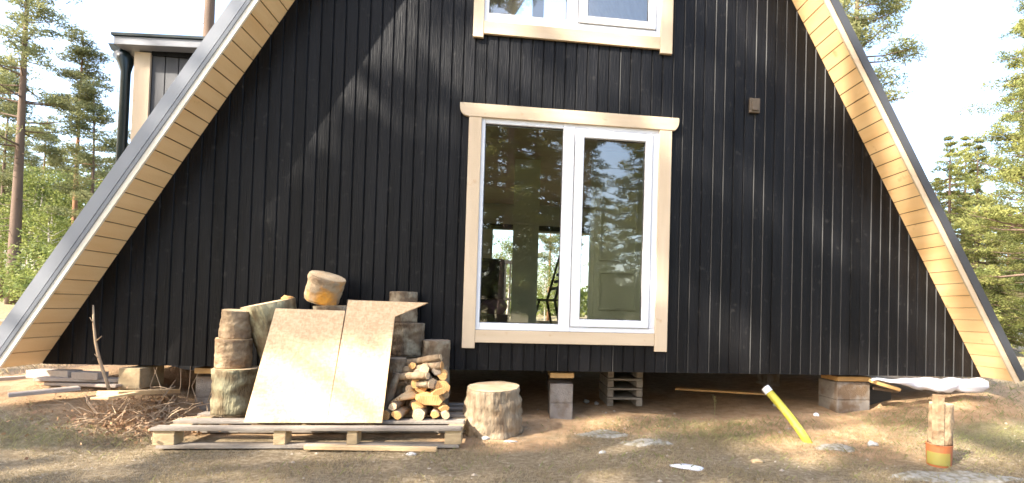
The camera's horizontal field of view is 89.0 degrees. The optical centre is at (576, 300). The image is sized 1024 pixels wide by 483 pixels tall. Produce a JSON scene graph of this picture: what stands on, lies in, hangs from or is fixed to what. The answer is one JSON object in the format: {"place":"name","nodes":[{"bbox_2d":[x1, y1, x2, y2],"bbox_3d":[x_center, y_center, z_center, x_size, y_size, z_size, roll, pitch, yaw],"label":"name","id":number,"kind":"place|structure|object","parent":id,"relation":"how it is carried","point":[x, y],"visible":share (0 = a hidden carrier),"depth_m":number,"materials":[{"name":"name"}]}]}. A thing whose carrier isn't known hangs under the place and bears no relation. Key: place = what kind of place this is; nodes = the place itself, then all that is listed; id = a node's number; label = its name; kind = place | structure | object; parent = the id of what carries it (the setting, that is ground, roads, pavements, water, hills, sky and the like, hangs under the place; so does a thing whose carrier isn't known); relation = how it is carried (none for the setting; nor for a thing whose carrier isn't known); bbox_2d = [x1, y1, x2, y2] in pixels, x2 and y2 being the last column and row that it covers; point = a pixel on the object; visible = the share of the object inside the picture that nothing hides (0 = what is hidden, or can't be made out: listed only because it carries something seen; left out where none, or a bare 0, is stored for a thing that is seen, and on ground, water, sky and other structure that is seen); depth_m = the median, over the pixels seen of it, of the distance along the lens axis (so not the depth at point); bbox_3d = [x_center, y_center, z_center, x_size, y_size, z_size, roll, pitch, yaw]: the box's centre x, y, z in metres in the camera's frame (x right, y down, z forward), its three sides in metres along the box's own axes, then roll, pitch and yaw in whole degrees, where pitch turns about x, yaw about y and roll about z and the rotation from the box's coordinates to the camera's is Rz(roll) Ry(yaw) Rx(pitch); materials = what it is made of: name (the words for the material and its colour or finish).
{"place":"outdoors","nodes":[
{"label":"outdoors","id":0,"kind":"place"},
{"bbox_2d":[480,258,504,320],"bbox_3d":[-1.363,-0.107,6.959,0.750,0.980,0.710,2,-1,-7],"label":"armchair","id":1,"kind":"object","parent":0,"point":[493,278],"visible":0.33,"depth_m":7.20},
{"bbox_2d":[481,298,507,313],"bbox_3d":[-1.032,0.084,6.439,0.335,0.216,0.264,2,-1,-7],"label":"cushion","id":2,"kind":"object","parent":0,"point":[494,306],"visible":0.91,"depth_m":6.35,"materials":[{"name":"fabric"}]},
{"bbox_2d":[482,314,508,321],"bbox_3d":[-1.010,0.276,6.436,0.310,0.209,0.300,2,-1,-7],"label":"footstool","id":3,"kind":"object","parent":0,"point":[495,317],"visible":0.46,"depth_m":6.29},
{"bbox_2d":[0,299,1023,482],"bbox_3d":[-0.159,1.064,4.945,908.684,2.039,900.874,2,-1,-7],"label":"ground","id":4,"kind":"structure","parent":0,"point":[795,394],"depth_m":4.19,"materials":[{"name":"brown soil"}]},
{"bbox_2d":[0,193,37,278],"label":"young tree","id":5,"kind":"object","parent":4,"relation":"on","point":[3,243],"visible":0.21,"depth_m":29.57,"materials":[{"name":"green plant"}]},
{"bbox_2d":[0,245,53,299],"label":"young tree","id":6,"kind":"object","parent":4,"relation":"on","point":[28,280],"visible":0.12,"depth_m":21.54,"materials":[{"name":"green plant"}]},
{"bbox_2d":[0,66,56,298],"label":"pine tree","id":7,"kind":"object","parent":4,"relation":"on","point":[6,174],"visible":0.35,"depth_m":31.30,"materials":[{"name":"green plant"}]},
{"bbox_2d":[0,239,57,304],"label":"young tree","id":8,"kind":"object","parent":4,"relation":"on","point":[23,255],"visible":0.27,"depth_m":23.60,"materials":[{"name":"green plant"}]},
{"bbox_2d":[0,166,69,270],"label":"young tree","id":9,"kind":"object","parent":4,"relation":"on","point":[32,188],"visible":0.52,"depth_m":28.50,"materials":[{"name":"green plant"}]},
{"bbox_2d":[0,155,69,261],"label":"young tree","id":10,"kind":"object","parent":4,"relation":"on","point":[25,197],"visible":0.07,"depth_m":34.43,"materials":[{"name":"green plant"}]},
{"bbox_2d":[7,386,80,397],"bbox_3d":[-4.263,0.729,4.143,0.134,0.042,0.400,1,-2,39],"label":"plank","id":11,"kind":"object","parent":4,"relation":"on","point":[43,391],"visible":1,"depth_m":4.11,"materials":[{"name":"wood"}]},
{"bbox_2d":[16,203,73,271],"bbox_3d":[-27.487,-2.265,27.203,3.611,5.620,3.294,1,-1,32],"label":"young tree","id":12,"kind":"object","parent":4,"relation":"on","point":[54,231],"visible":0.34,"depth_m":26.92,"materials":[{"name":"green plant"}]},
{"bbox_2d":[24,114,66,257],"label":"pine tree","id":13,"kind":"object","parent":4,"relation":"on","point":[49,118],"visible":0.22,"depth_m":44.18,"materials":[{"name":"green plant"}]},
{"bbox_2d":[0,0,100,304],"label":"pine tree","id":14,"kind":"object","parent":4,"relation":"on","point":[24,50],"visible":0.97,"depth_m":25.91,"materials":[{"name":"green plant"}]},
{"bbox_2d":[26,369,82,377],"bbox_3d":[-4.657,0.653,4.605,0.487,0.090,0.120,1,-1,12],"label":"plank","id":15,"kind":"object","parent":4,"relation":"on","point":[32,373],"visible":0.74,"depth_m":4.55,"materials":[{"name":"wood"}]},
{"bbox_2d":[24,167,85,263],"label":"young tree","id":16,"kind":"object","parent":4,"relation":"on","point":[59,174],"visible":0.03,"depth_m":40.34,"materials":[{"name":"green plant"}]},
{"bbox_2d":[23,169,98,246],"bbox_3d":[-30.493,-3.909,31.846,5.427,8.811,4.551,1,-1,24],"label":"young tree","id":17,"kind":"object","parent":4,"relation":"on","point":[60,202],"visible":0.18,"depth_m":31.04,"materials":[{"name":"green plant"}]},
{"bbox_2d":[30,25,118,223],"bbox_3d":[-27.647,-7.385,29.262,4.354,15.966,4.666,3,-2,-43],"label":"pine tree","id":18,"kind":"object","parent":4,"relation":"on","point":[82,55],"visible":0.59,"depth_m":28.80,"materials":[{"name":"green plant"}]},
{"bbox_2d":[44,381,121,387],"bbox_3d":[-4.286,0.732,4.492,0.604,0.032,0.073,2,-1,-2],"label":"plank","id":19,"kind":"object","parent":4,"relation":"on","point":[79,384],"visible":1,"depth_m":4.46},
{"bbox_2d":[34,376,118,382],"bbox_3d":[-4.347,0.693,4.531,0.618,0.050,0.104,2,-1,-16],"label":"plank","id":20,"kind":"object","parent":19,"relation":"on","point":[67,379],"visible":0.7,"depth_m":4.48,"materials":[{"name":"wood"}]},
{"bbox_2d":[71,371,108,379],"bbox_3d":[-4.280,0.658,4.544,0.222,0.066,0.121,2,-1,-3],"label":"plank","id":21,"kind":"object","parent":20,"relation":"on","point":[89,375],"visible":0.92,"depth_m":4.49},
{"bbox_2d":[39,78,128,217],"bbox_3d":[-25.782,-5.619,27.608,3.837,12.581,3.521,1,-1,27],"label":"pine tree","id":22,"kind":"object","parent":4,"relation":"on","point":[84,93],"visible":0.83,"depth_m":27.09,"materials":[{"name":"green plant"}]},
{"bbox_2d":[90,305,110,390],"bbox_3d":[-4.008,0.406,4.351,0.167,0.728,0.044,2,-1,-7],"label":"dry twig","id":23,"kind":"object","parent":4,"relation":"on","point":[99,359],"visible":0.94,"depth_m":4.35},
{"bbox_2d":[1,376,252,459],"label":"dead leaves","id":24,"kind":"object","parent":4,"relation":"on","point":[120,424],"visible":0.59,"depth_m":4.04,"materials":[{"name":"plant"}]},
{"bbox_2d":[48,380,209,435],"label":"dry twigs","id":25,"kind":"object","parent":4,"relation":"on","point":[124,407],"visible":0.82,"depth_m":4.17,"materials":[{"name":"wood"}]},
{"bbox_2d":[96,389,179,395],"bbox_3d":[-3.626,0.764,4.305,0.160,0.123,0.706,2,-1,-5],"label":"plank","id":26,"kind":"object","parent":4,"relation":"on","point":[143,392],"visible":0.87,"depth_m":4.23,"materials":[{"name":"wood"}]},
{"bbox_2d":[90,392,139,399],"bbox_3d":[-3.525,0.726,3.953,0.124,0.026,0.319,2,-1,-7],"label":"plank","id":27,"kind":"object","parent":26,"relation":"on","point":[107,396],"visible":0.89,"depth_m":3.88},
{"bbox_2d":[118,365,163,388],"bbox_3d":[-3.950,0.691,4.696,0.173,0.182,0.320,2,-1,-7],"label":"timber block","id":28,"kind":"object","parent":4,"relation":"on","point":[137,376],"depth_m":4.57,"materials":[{"name":"brown wood"}]},
{"bbox_2d":[150,366,210,401],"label":"dry stalks","id":29,"kind":"object","parent":4,"relation":"on","point":[180,385],"visible":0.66,"depth_m":4.66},
{"bbox_2d":[202,0,214,35],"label":"pine tree","id":30,"kind":"object","parent":4,"relation":"on","point":[208,23],"visible":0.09,"depth_m":20.63,"materials":[{"name":"brown plant"}]},
{"bbox_2d":[149,403,466,448],"bbox_3d":[-2.039,1.034,4.380,2.224,0.150,1.090,2,-1,-7],"label":"pallet","id":31,"kind":"object","parent":4,"relation":"on","point":[171,436],"visible":0.54,"depth_m":3.92,"materials":[{"name":"brown wood"}]},
{"bbox_2d":[210,366,258,416],"bbox_3d":[-2.851,0.751,4.322,0.370,0.375,0.366,2,-1,-7],"label":"firewood log","id":32,"kind":"object","parent":31,"relation":"on","point":[231,390],"visible":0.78,"depth_m":4.18,"materials":[{"name":"brown wood"}]},
{"bbox_2d":[214,337,252,368],"bbox_3d":[-2.867,0.440,4.321,0.279,0.248,0.275,4,0,-7],"label":"firewood log","id":33,"kind":"object","parent":32,"relation":"on","point":[233,354],"visible":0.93,"depth_m":4.22,"materials":[{"name":"brown wood"}]},
{"bbox_2d":[218,309,251,339],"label":"firewood log","id":34,"kind":"object","parent":33,"relation":"on","point":[234,324],"visible":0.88,"depth_m":4.24,"materials":[{"name":"brown wood"}]},
{"bbox_2d":[240,297,296,361],"bbox_3d":[-2.602,0.478,4.546,0.409,0.938,0.410,-11,8,-6],"label":"firewood log","id":35,"kind":"object","parent":31,"relation":"on","point":[261,316],"visible":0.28,"depth_m":4.33,"materials":[{"name":"brown wood"}]},
{"bbox_2d":[244,308,344,422],"bbox_3d":[-2.253,0.511,4.173,0.603,0.878,0.371,2,-1,-7],"label":"strand board","id":36,"kind":"object","parent":31,"relation":"on","point":[294,381],"visible":1,"depth_m":4.15,"materials":[{"name":"wood"}]},
{"bbox_2d":[327,300,427,422],"bbox_3d":[-1.621,0.486,4.267,0.670,0.966,0.407,2,-1,-7],"label":"strand board","id":37,"kind":"object","parent":31,"relation":"on","point":[360,384],"visible":1,"depth_m":4.24,"materials":[{"name":"wood"}]},
{"bbox_2d":[383,408,395,419],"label":"split log","id":38,"kind":"object","parent":31,"relation":"on","point":[387,415],"visible":0.34,"depth_m":4.17,"materials":[{"name":"brown wood"}]},
{"bbox_2d":[384,372,398,409],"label":"split log","id":39,"kind":"object","parent":38,"relation":"on","point":[390,395],"visible":0.69,"depth_m":4.32,"materials":[{"name":"brown wood"}]},
{"bbox_2d":[387,357,406,398],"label":"firewood log","id":40,"kind":"object","parent":31,"relation":"on","point":[397,364],"visible":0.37,"depth_m":4.41,"materials":[{"name":"brown wood"}]},
{"bbox_2d":[391,406,406,417],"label":"split log","id":41,"kind":"object","parent":31,"relation":"on","point":[401,409],"visible":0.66,"depth_m":4.22,"materials":[{"name":"brown wood"}]},
{"bbox_2d":[388,400,405,410],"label":"split log","id":42,"kind":"object","parent":41,"relation":"on","point":[394,405],"visible":0.66,"depth_m":4.20,"materials":[{"name":"brown wood"}]},
{"bbox_2d":[385,355,417,396],"bbox_3d":[-1.630,0.744,4.791,0.299,0.477,0.302,2,-1,-7],"label":"firewood log","id":43,"kind":"object","parent":31,"relation":"on","point":[399,356],"visible":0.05,"depth_m":4.69,"materials":[{"name":"brown wood"}]},
{"bbox_2d":[390,322,424,356],"bbox_3d":[-1.574,0.358,4.806,0.319,0.303,0.316,4,-1,-7],"label":"firewood log","id":44,"kind":"object","parent":43,"relation":"on","point":[408,339],"visible":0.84,"depth_m":4.67,"materials":[{"name":"brown wood"}]},
{"bbox_2d":[389,291,417,322],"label":"firewood log","id":45,"kind":"object","parent":44,"relation":"on","point":[411,316],"visible":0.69,"depth_m":4.70,"materials":[{"name":"brown wood"}]},
{"bbox_2d":[402,386,418,414],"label":"firewood log","id":46,"kind":"object","parent":31,"relation":"on","point":[407,403],"visible":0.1,"depth_m":4.42,"materials":[{"name":"brown wood"}]},
{"bbox_2d":[404,385,413,390],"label":"split log","id":47,"kind":"object","parent":46,"relation":"on","point":[407,387],"visible":0.45,"depth_m":4.38,"materials":[{"name":"brown wood"}]},
{"bbox_2d":[397,380,405,388],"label":"split log","id":48,"kind":"object","parent":47,"relation":"on","point":[401,383],"visible":0.4,"depth_m":4.40,"materials":[{"name":"brown wood"}]},
{"bbox_2d":[392,372,429,379],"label":"split log","id":49,"kind":"object","parent":48,"relation":"on","point":[414,376],"visible":0.87,"depth_m":4.33,"materials":[{"name":"brown wood"}]},
{"bbox_2d":[403,378,434,387],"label":"split log","id":50,"kind":"object","parent":47,"relation":"on","point":[428,383],"visible":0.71,"depth_m":4.34,"materials":[{"name":"brown wood"}]},
{"bbox_2d":[412,405,432,419],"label":"split log","id":51,"kind":"object","parent":31,"relation":"on","point":[419,413],"visible":0.61,"depth_m":4.20,"materials":[{"name":"brown wood"}]},
{"bbox_2d":[430,407,439,418],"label":"split log","id":52,"kind":"object","parent":31,"relation":"on","point":[435,412],"visible":0.79,"depth_m":4.24,"materials":[{"name":"brown wood"}]},
{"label":"split log","id":53,"kind":"object","parent":52,"relation":"on","visible":0},
{"bbox_2d":[435,380,449,393],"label":"split log","id":54,"kind":"object","parent":53,"relation":"on","point":[444,384],"visible":0.61,"depth_m":4.39,"materials":[{"name":"brown wood"}]},
{"bbox_2d":[437,369,447,379],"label":"split log","id":55,"kind":"object","parent":54,"relation":"on","point":[443,375],"visible":0.82,"depth_m":4.43,"materials":[{"name":"brown wood"}]},
{"bbox_2d":[403,361,443,372],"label":"split log","id":56,"kind":"object","parent":55,"relation":"on","point":[438,366],"visible":0.58,"depth_m":4.42,"materials":[{"name":"brown wood"}]},
{"bbox_2d":[406,354,441,365],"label":"split log","id":57,"kind":"object","parent":56,"relation":"on","point":[428,359],"visible":0.62,"depth_m":4.47,"materials":[{"name":"brown wood"}]},
{"bbox_2d":[422,339,449,409],"bbox_3d":[-1.315,0.680,4.809,0.268,0.622,0.261,2,-1,-7],"label":"firewood log","id":58,"kind":"object","parent":31,"relation":"on","point":[435,346],"visible":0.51,"depth_m":4.72,"materials":[{"name":"brown wood"}]},
{"bbox_2d":[440,410,449,418],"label":"split log","id":59,"kind":"object","parent":31,"relation":"on","point":[445,414],"visible":0.63,"depth_m":4.23,"materials":[{"name":"brown wood"}]},
{"bbox_2d":[435,403,448,410],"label":"split log","id":60,"kind":"object","parent":59,"relation":"on","point":[442,406],"visible":0.91,"depth_m":4.30,"materials":[{"name":"brown wood"}]},
{"bbox_2d":[415,391,444,404],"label":"split log","id":61,"kind":"object","parent":60,"relation":"on","point":[426,398],"visible":0.96,"depth_m":4.28,"materials":[{"name":"brown wood"}]},
{"bbox_2d":[304,444,436,451],"bbox_3d":[-1.528,1.100,3.850,0.950,0.046,0.050,2,-1,-6],"label":"offcut lath","id":62,"kind":"object","parent":4,"relation":"on","point":[367,447],"visible":1,"depth_m":3.83,"materials":[{"name":"brown wood"}]},
{"bbox_2d":[463,381,523,439],"bbox_3d":[-0.739,0.968,4.571,0.552,0.414,0.563,1,2,-7],"label":"chopping block","id":63,"kind":"object","parent":4,"relation":"on","point":[493,410],"depth_m":4.38,"materials":[{"name":"brown wood"}]},
{"bbox_2d":[492,235,512,313],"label":"young tree","id":64,"kind":"object","parent":4,"relation":"on","point":[504,248],"visible":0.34,"depth_m":44.58,"materials":[{"name":"green plant"}]},
{"bbox_2d":[0,0,1023,419],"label":"frame house","id":65,"kind":"structure","parent":4,"relation":"on","point":[734,186],"depth_m":5.12,"materials":[{"name":"black wood"}]},
{"bbox_2d":[536,257,558,322],"bbox_3d":[-0.498,-0.159,8.576,0.641,1.209,0.452,2,-1,-22],"label":"chair","id":66,"kind":"object","parent":65,"relation":"on","point":[547,299],"visible":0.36,"depth_m":8.77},
{"bbox_2d":[460,102,678,351],"bbox_3d":[-0.088,-0.691,5.173,2.171,2.358,0.222,2,-1,-7],"label":"window","id":67,"kind":"structure","parent":65,"relation":"in","point":[654,132],"depth_m":5.09,"materials":[{"name":"white wood"}]},
{"bbox_2d":[473,0,673,54],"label":"window","id":68,"kind":"structure","parent":65,"relation":"in","point":[656,33],"depth_m":5.14,"materials":[{"name":"beige wood"}]},
{"bbox_2d":[592,172,643,328],"bbox_3d":[0.545,-0.620,6.761,0.640,2.098,0.054,2,-1,-7],"label":"interior door","id":69,"kind":"structure","parent":65,"relation":"in","point":[619,196],"depth_m":6.76,"materials":[{"name":"green paint"}]},
{"bbox_2d":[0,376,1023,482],"bbox_3d":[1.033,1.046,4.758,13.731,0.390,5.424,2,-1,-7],"label":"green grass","id":70,"kind":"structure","parent":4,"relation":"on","point":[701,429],"depth_m":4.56,"materials":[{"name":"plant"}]},
{"bbox_2d":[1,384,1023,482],"bbox_3d":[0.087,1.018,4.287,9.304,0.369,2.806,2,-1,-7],"label":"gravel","id":71,"kind":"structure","parent":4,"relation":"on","point":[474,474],"depth_m":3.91,"materials":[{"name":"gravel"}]},
{"bbox_2d":[21,260,1023,317],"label":"wood","id":72,"kind":"object","parent":4,"relation":"on","point":[584,297],"visible":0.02,"depth_m":84.57,"materials":[{"name":"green plant"}]},
{"bbox_2d":[537,262,558,320],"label":"young tree","id":73,"kind":"object","parent":4,"relation":"on","point":[550,275],"visible":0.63,"depth_m":43.13,"materials":[{"name":"green plant"}]},
{"bbox_2d":[538,233,558,267],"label":"pine tree","id":74,"kind":"object","parent":4,"relation":"on","point":[546,256],"visible":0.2,"depth_m":47.03,"materials":[{"name":"green plant"}]},
{"bbox_2d":[539,234,559,320],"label":"pine tree","id":75,"kind":"object","parent":4,"relation":"on","point":[546,246],"visible":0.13,"depth_m":50.88,"materials":[{"name":"green plant"}]},
{"bbox_2d":[540,234,588,296],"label":"young tree","id":76,"kind":"object","parent":4,"relation":"on","point":[552,261],"visible":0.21,"depth_m":48.92,"materials":[{"name":"green plant"}]},
{"bbox_2d":[575,429,628,438],"bbox_3d":[0.215,1.179,4.555,0.504,0.037,0.306,2,-1,-7],"label":"mortar patch","id":77,"kind":"object","parent":4,"relation":"on","point":[608,434],"visible":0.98,"depth_m":4.51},
{"bbox_2d":[598,389,641,405],"bbox_3d":[0.499,1.139,6.062,0.400,0.094,0.610,2,-1,-7],"label":"pallet","id":78,"kind":"object","parent":4,"relation":"on","point":[623,395],"visible":0.83,"depth_m":5.84,"materials":[{"name":"grey wood"}]},
{"bbox_2d":[599,381,642,396],"bbox_3d":[0.502,1.034,6.064,0.400,0.094,0.610,2,-1,-7],"label":"pallet","id":79,"kind":"object","parent":78,"relation":"on","point":[622,385],"visible":0.85,"depth_m":5.85,"materials":[{"name":"grey wood"}]},
{"bbox_2d":[599,372,642,386],"bbox_3d":[0.505,0.929,6.067,0.400,0.094,0.610,2,-1,-7],"label":"pallet","id":80,"kind":"object","parent":79,"relation":"on","point":[621,376],"visible":0.93,"depth_m":5.83,"materials":[{"name":"grey wood"}]},
{"bbox_2d":[601,372,642,377],"bbox_3d":[0.508,0.824,6.069,0.400,0.094,0.610,2,-1,-7],"label":"pallet","id":81,"kind":"object","parent":80,"relation":"on","point":[634,374],"visible":0.24,"depth_m":5.79,"materials":[{"name":"brown wood"}]},
{"bbox_2d":[618,438,672,446],"bbox_3d":[0.566,1.169,4.249,0.490,0.038,0.229,2,-1,-7],"label":"mortar patch","id":82,"kind":"object","parent":4,"relation":"on","point":[639,442],"visible":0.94,"depth_m":4.21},
{"bbox_2d":[670,463,703,470],"bbox_3d":[0.747,1.133,3.518,0.234,0.029,0.113,1,-1,14],"label":"flat scrap","id":83,"kind":"object","parent":4,"relation":"on","point":[693,468],"visible":0.87,"depth_m":3.48,"materials":[{"name":"white plastic"}]},
{"bbox_2d":[675,387,764,394],"bbox_3d":[1.658,1.058,6.037,1.000,0.027,0.140,1,-1,9],"label":"plank","id":84,"kind":"object","parent":4,"relation":"on","point":[719,390],"visible":1,"depth_m":6.00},
{"bbox_2d":[762,385,812,442],"bbox_3d":[1.886,1.038,4.619,0.084,0.516,0.485,3,-2,-43],"label":"yellow pipe","id":85,"kind":"object","parent":4,"relation":"on","point":[781,406],"visible":0.9,"depth_m":4.60,"materials":[{"name":"plastic"}]},
{"bbox_2d":[816,443,853,451],"bbox_3d":[2.140,1.221,4.287,0.359,0.035,0.201,1,-1,6],"label":"mortar patch","id":86,"kind":"object","parent":4,"relation":"on","point":[839,447],"visible":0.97,"depth_m":4.26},
{"bbox_2d":[870,385,890,404],"bbox_3d":[3.335,1.092,5.910,0.300,0.200,0.350,2,-1,-7],"label":"crate","id":87,"kind":"object","parent":4,"relation":"on","point":[877,396],"visible":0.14,"depth_m":5.74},
{"bbox_2d":[872,385,898,392],"bbox_3d":[3.259,0.939,5.465,0.231,0.047,0.140,1,-1,25],"label":"board offcut","id":88,"kind":"object","parent":87,"relation":"on","point":[880,388],"visible":0.79,"depth_m":5.42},
{"bbox_2d":[868,379,900,390],"bbox_3d":[3.207,0.883,5.389,0.276,0.098,0.140,1,-1,20],"label":"board offcut","id":89,"kind":"object","parent":88,"relation":"on","point":[886,385],"visible":1,"depth_m":5.33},
{"bbox_2d":[871,377,988,392],"bbox_3d":[3.706,0.880,5.392,1.352,0.162,0.197,2,-1,-7],"label":"tarpaulin","id":90,"kind":"object","parent":89,"relation":"on","point":[971,385],"visible":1,"depth_m":5.36,"materials":[{"name":"plastic"}]},
{"bbox_2d":[839,0,928,102],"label":"pine tree","id":91,"kind":"object","parent":4,"relation":"on","point":[891,7],"visible":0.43,"depth_m":21.98,"materials":[{"name":"green plant"}]},
{"bbox_2d":[925,441,953,467],"bbox_3d":[2.731,1.177,3.897,0.176,0.190,0.176,2,-1,-7],"label":"plastic pot","id":92,"kind":"object","parent":4,"relation":"on","point":[939,456],"visible":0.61,"depth_m":3.83,"materials":[{"name":"plastic"}]},
{"bbox_2d":[932,394,944,445],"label":"split log","id":93,"kind":"object","parent":92,"relation":"on","point":[938,408],"visible":1,"depth_m":3.83,"materials":[{"name":"brown wood"}]},
{"bbox_2d":[927,401,953,445],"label":"firewood log","id":94,"kind":"object","parent":92,"relation":"on","point":[948,425],"visible":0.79,"depth_m":3.83,"materials":[{"name":"brown wood"}]},
{"bbox_2d":[890,470,1023,482],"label":"mortar patch","id":95,"kind":"object","parent":4,"relation":"on","point":[955,476],"visible":0.97,"depth_m":3.58,"materials":[{"name":"concrete"}]},
{"bbox_2d":[929,135,1023,354],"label":"spruce tree","id":96,"kind":"object","parent":4,"relation":"on","point":[949,193],"visible":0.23,"depth_m":28.34,"materials":[{"name":"plant"}]},
{"bbox_2d":[941,135,1023,353],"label":"spruce tree","id":97,"kind":"object","parent":4,"relation":"on","point":[966,143],"visible":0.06,"depth_m":37.58,"materials":[{"name":"plant"}]},
{"bbox_2d":[944,138,1023,347],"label":"spruce tree","id":98,"kind":"object","parent":4,"relation":"on","point":[1016,340],"visible":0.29,"depth_m":30.24,"materials":[{"name":"plant"}]},
{"bbox_2d":[949,0,1023,296],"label":"pine tree","id":99,"kind":"object","parent":4,"relation":"on","point":[994,216],"visible":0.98,"depth_m":21.95,"materials":[{"name":"green plant"}]},
{"bbox_2d":[951,15,1023,257],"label":"pine tree","id":100,"kind":"object","parent":4,"relation":"on","point":[1003,117],"visible":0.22,"depth_m":35.95,"materials":[{"name":"green plant"}]},
{"bbox_2d":[976,61,1023,272],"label":"pine tree","id":101,"kind":"object","parent":4,"relation":"on","point":[1019,125],"visible":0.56,"depth_m":27.42,"materials":[{"name":"green plant"}]},
{"bbox_2d":[983,43,1023,283],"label":"pine tree","id":102,"kind":"object","parent":4,"relation":"on","point":[1015,184],"visible":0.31,"depth_m":32.18,"materials":[{"name":"green plant"}]},
{"bbox_2d":[0,356,1023,390],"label":"meadow grass","id":103,"kind":"structure","parent":0,"point":[1019,359],"depth_m":6.01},
{"bbox_2d":[0,0,1023,311],"label":"sky","id":104,"kind":"structure","parent":0,"point":[961,38],"materials":[{"name":"white"}]},
{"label":"firewood log","id":105,"kind":"object","parent":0,"visible":0},
{"bbox_2d":[313,305,346,355],"bbox_3d":[-2.154,0.279,4.638,0.389,0.463,0.384,-1,-1,-7],"label":"firewood log","id":106,"kind":"object","parent":105,"relation":"on","point":[336,307],"visible":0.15,"depth_m":4.49,"materials":[{"name":"brown wood"}]},
{"bbox_2d":[304,270,345,305],"bbox_3d":[-2.249,-0.105,4.608,0.310,0.237,0.308,18,8,-8],"label":"firewood log","id":107,"kind":"object","parent":106,"relation":"on","point":[322,288],"visible":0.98,"depth_m":4.50,"materials":[{"name":"brown wood"}]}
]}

